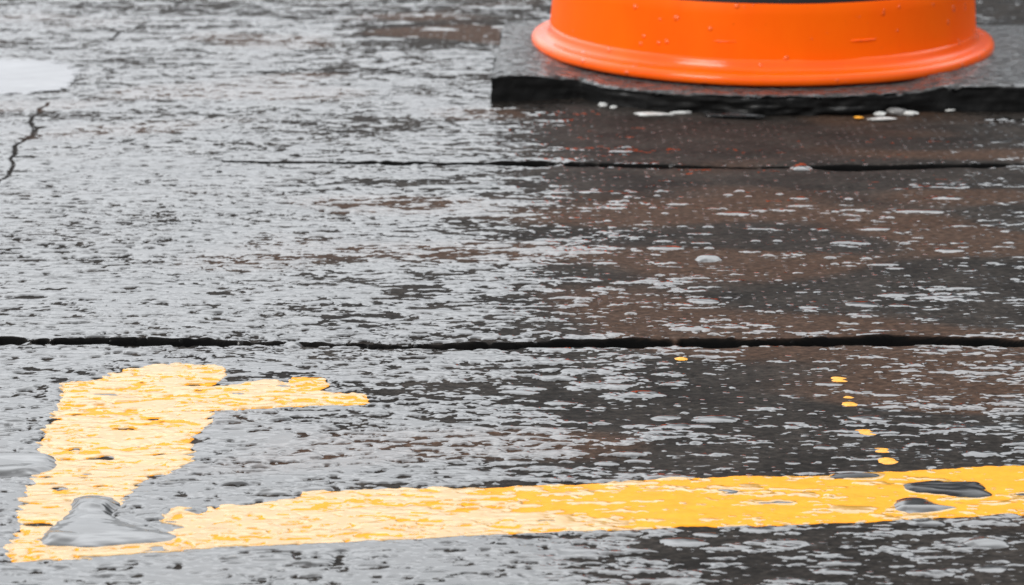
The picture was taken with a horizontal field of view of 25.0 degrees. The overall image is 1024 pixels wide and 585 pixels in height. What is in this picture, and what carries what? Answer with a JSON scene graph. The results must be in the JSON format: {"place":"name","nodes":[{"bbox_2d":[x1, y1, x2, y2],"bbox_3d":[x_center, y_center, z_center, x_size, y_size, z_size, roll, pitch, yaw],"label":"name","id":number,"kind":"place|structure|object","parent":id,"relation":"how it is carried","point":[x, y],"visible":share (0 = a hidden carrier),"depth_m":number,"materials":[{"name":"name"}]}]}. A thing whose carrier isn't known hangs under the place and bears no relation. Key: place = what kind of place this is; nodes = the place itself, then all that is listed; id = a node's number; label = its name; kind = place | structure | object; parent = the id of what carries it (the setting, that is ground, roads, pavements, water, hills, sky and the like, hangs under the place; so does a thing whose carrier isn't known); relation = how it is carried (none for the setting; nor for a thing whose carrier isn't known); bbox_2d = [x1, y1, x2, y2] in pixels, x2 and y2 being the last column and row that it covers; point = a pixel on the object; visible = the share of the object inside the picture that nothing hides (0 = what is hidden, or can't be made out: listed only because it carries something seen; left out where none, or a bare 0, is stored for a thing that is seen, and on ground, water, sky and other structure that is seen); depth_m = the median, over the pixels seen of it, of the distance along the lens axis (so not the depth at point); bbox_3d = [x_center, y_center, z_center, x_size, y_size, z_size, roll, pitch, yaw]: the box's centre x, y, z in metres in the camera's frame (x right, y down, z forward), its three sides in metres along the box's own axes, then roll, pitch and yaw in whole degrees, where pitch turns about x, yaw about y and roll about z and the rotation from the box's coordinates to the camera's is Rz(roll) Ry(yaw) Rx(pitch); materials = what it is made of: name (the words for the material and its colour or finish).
{"place":"outdoors","nodes":[
{"label":"outdoors","id":0,"kind":"place"},
{"bbox_2d":[0,0,1023,584],"bbox_3d":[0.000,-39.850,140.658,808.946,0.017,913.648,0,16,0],"label":"pavement","id":1,"kind":"structure","parent":0,"point":[508,294],"depth_m":1.68,"materials":[{"name":"black asphalt"}]},
{"bbox_2d":[0,451,56,477],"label":"water blob","id":2,"kind":"object","parent":1,"relation":"on","point":[22,463],"visible":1,"depth_m":1.32,"materials":[{"name":"liquid"}]},
{"bbox_2d":[0,59,82,94],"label":"pale patch","id":3,"kind":"object","parent":1,"relation":"on","point":[29,76],"visible":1,"depth_m":2.47,"materials":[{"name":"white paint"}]},
{"bbox_2d":[285,341,304,347],"bbox_3d":[-0.147,0.036,1.544,0.018,0.006,0.022,0,16,0],"label":"water drop","id":4,"kind":"object","parent":1,"relation":"on","point":[292,344],"visible":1,"depth_m":1.54,"materials":[{"name":"clear liquid"}]},
{"bbox_2d":[410,164,422,170],"bbox_3d":[-0.085,-0.110,2.053,0.020,0.006,0.035,0,16,0],"label":"water drop","id":5,"kind":"object","parent":1,"relation":"on","point":[415,167],"visible":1,"depth_m":2.05,"materials":[{"name":"liquid"}]},
{"bbox_2d":[3,362,1023,562],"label":"painted line","id":6,"kind":"object","parent":1,"relation":"on","point":[173,402],"visible":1,"depth_m":1.27,"materials":[{"name":"yellow paint"}]},
{"bbox_2d":[41,495,175,546],"bbox_3d":[-0.213,0.121,1.240,0.076,0.007,0.083,0,16,0],"label":"water blob","id":7,"kind":"object","parent":6,"relation":"on","point":[89,521],"visible":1,"depth_m":1.22,"materials":[{"name":"clear liquid"}]},
{"bbox_2d":[830,472,878,478],"bbox_3d":[0.194,0.104,1.306,0.035,0.004,0.015,0,16,0],"label":"water blob","id":8,"kind":"object","parent":6,"relation":"on","point":[850,475],"visible":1,"depth_m":1.30,"materials":[{"name":"liquid"}]},
{"bbox_2d":[894,497,954,512],"bbox_3d":[0.226,0.116,1.261,0.041,0.005,0.028,0,16,0],"label":"water blob","id":9,"kind":"object","parent":6,"relation":"on","point":[913,505],"visible":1,"depth_m":1.26,"materials":[{"name":"liquid"}]},
{"bbox_2d":[903,480,991,497],"bbox_3d":[0.242,0.110,1.286,0.053,0.004,0.030,0,16,0],"label":"water blob","id":10,"kind":"object","parent":6,"relation":"on","point":[972,489],"visible":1,"depth_m":1.28,"materials":[{"name":"liquid"}]},
{"bbox_2d":[598,102,607,106],"bbox_3d":[0.091,-0.188,2.318,0.010,0.006,0.009,0,16,0],"label":"pebble","id":11,"kind":"object","parent":1,"relation":"on","point":[600,104],"visible":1,"depth_m":2.32,"materials":[{"name":"white stone"}]},
{"bbox_2d":[633,112,672,115],"bbox_3d":[0.140,-0.176,2.275,0.042,0.004,0.013,2,16,7],"label":"stone flake","id":12,"kind":"object","parent":1,"relation":"on","point":[652,114],"visible":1,"depth_m":2.27,"materials":[{"name":"white stone"}]},
{"bbox_2d":[670,111,691,113],"bbox_3d":[0.167,-0.177,2.281,0.024,0.004,0.006,-4,16,-13],"label":"pebble","id":13,"kind":"object","parent":1,"relation":"on","point":[681,112],"visible":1,"depth_m":2.28,"materials":[{"name":"white stone"}]},
{"bbox_2d":[675,357,687,360],"bbox_3d":[0.111,0.043,1.517,0.008,0.001,0.007,0,16,0],"label":"paint fleck","id":14,"kind":"object","parent":1,"relation":"on","point":[681,358],"visible":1,"depth_m":1.52},
{"bbox_2d":[695,254,721,261],"bbox_3d":[0.150,-0.026,1.756,0.024,0.006,0.024,0,16,0],"label":"water drop","id":15,"kind":"object","parent":1,"relation":"on","point":[707,258],"visible":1,"depth_m":1.75,"materials":[{"name":"clear liquid"}]},
{"bbox_2d":[704,112,765,119],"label":"puddle","id":16,"kind":"object","parent":1,"relation":"on","point":[732,115],"visible":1,"depth_m":2.26,"materials":[{"name":"black liquid"}]},
{"bbox_2d":[491,22,1023,115],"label":"base slab","id":17,"kind":"object","parent":1,"relation":"on","point":[524,68],"depth_m":2.31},
{"bbox_2d":[531,0,994,85],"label":"traffic drum","id":18,"kind":"object","parent":17,"relation":"on","point":[781,42],"visible":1,"depth_m":2.33,"materials":[{"name":"orange plastic"}]},
{"bbox_2d":[789,163,811,169],"bbox_3d":[0.258,-0.111,2.058,0.026,0.006,0.033,0,16,0],"label":"water drop","id":19,"kind":"object","parent":1,"relation":"on","point":[801,166],"visible":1,"depth_m":2.05,"materials":[{"name":"clear liquid"}]},
{"bbox_2d":[831,377,847,381],"bbox_3d":[0.209,0.055,1.476,0.010,0.001,0.010,0,16,0],"label":"paint fleck","id":20,"kind":"object","parent":1,"relation":"on","point":[838,379],"visible":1,"depth_m":1.47},
{"bbox_2d":[842,402,856,405],"bbox_3d":[0.209,0.069,1.429,0.011,0.001,0.010,0,16,0],"label":"paint fleck","id":21,"kind":"object","parent":1,"relation":"on","point":[849,404],"visible":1,"depth_m":1.43},
{"bbox_2d":[857,429,875,434],"bbox_3d":[0.210,0.083,1.378,0.016,0.001,0.012,0,16,0],"label":"paint fleck","id":22,"kind":"object","parent":1,"relation":"on","point":[865,431],"visible":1,"depth_m":1.38},
{"bbox_2d":[873,111,885,116],"bbox_3d":[0.362,-0.176,2.276,0.013,0.005,0.009,0,16,0],"label":"pebble","id":23,"kind":"object","parent":1,"relation":"on","point":[880,114],"visible":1,"depth_m":2.27,"materials":[{"name":"white stone"}]},
{"bbox_2d":[875,448,888,452],"bbox_3d":[0.216,0.092,1.347,0.012,0.001,0.010,0,16,0],"label":"paint fleck","id":24,"kind":"object","parent":1,"relation":"on","point":[882,450],"visible":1,"depth_m":1.34},
{"bbox_2d":[867,117,896,120],"bbox_3d":[0.361,-0.169,2.254,0.031,0.004,0.008,-2,16,-7],"label":"stone flake","id":25,"kind":"object","parent":1,"relation":"on","point":[881,118],"visible":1,"depth_m":2.25,"materials":[{"name":"white stone"}]},
{"bbox_2d":[878,457,897,463],"bbox_3d":[0.216,0.097,1.330,0.014,0.001,0.012,0,16,0],"label":"paint fleck","id":26,"kind":"object","parent":1,"relation":"on","point":[885,460],"visible":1,"depth_m":1.33},
{"bbox_2d":[886,107,907,115],"bbox_3d":[0.380,-0.179,2.284,0.021,0.008,0.014,4,16,13],"label":"pebble","id":27,"kind":"object","parent":1,"relation":"on","point":[895,111],"visible":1,"depth_m":2.28,"materials":[{"name":"grey stone"}]},
{"bbox_2d":[903,111,918,115],"bbox_3d":[0.393,-0.177,2.278,0.014,0.006,0.010,-6,17,-20],"label":"pebble","id":28,"kind":"object","parent":1,"relation":"on","point":[909,113],"visible":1,"depth_m":2.27,"materials":[{"name":"white stone"}]},
{"bbox_2d":[963,536,1008,548],"bbox_3d":[0.248,0.130,1.212,0.029,0.004,0.020,0,16,0],"label":"water blob","id":29,"kind":"object","parent":1,"relation":"on","point":[986,541],"visible":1,"depth_m":1.21,"materials":[{"name":"liquid"}]}
]}

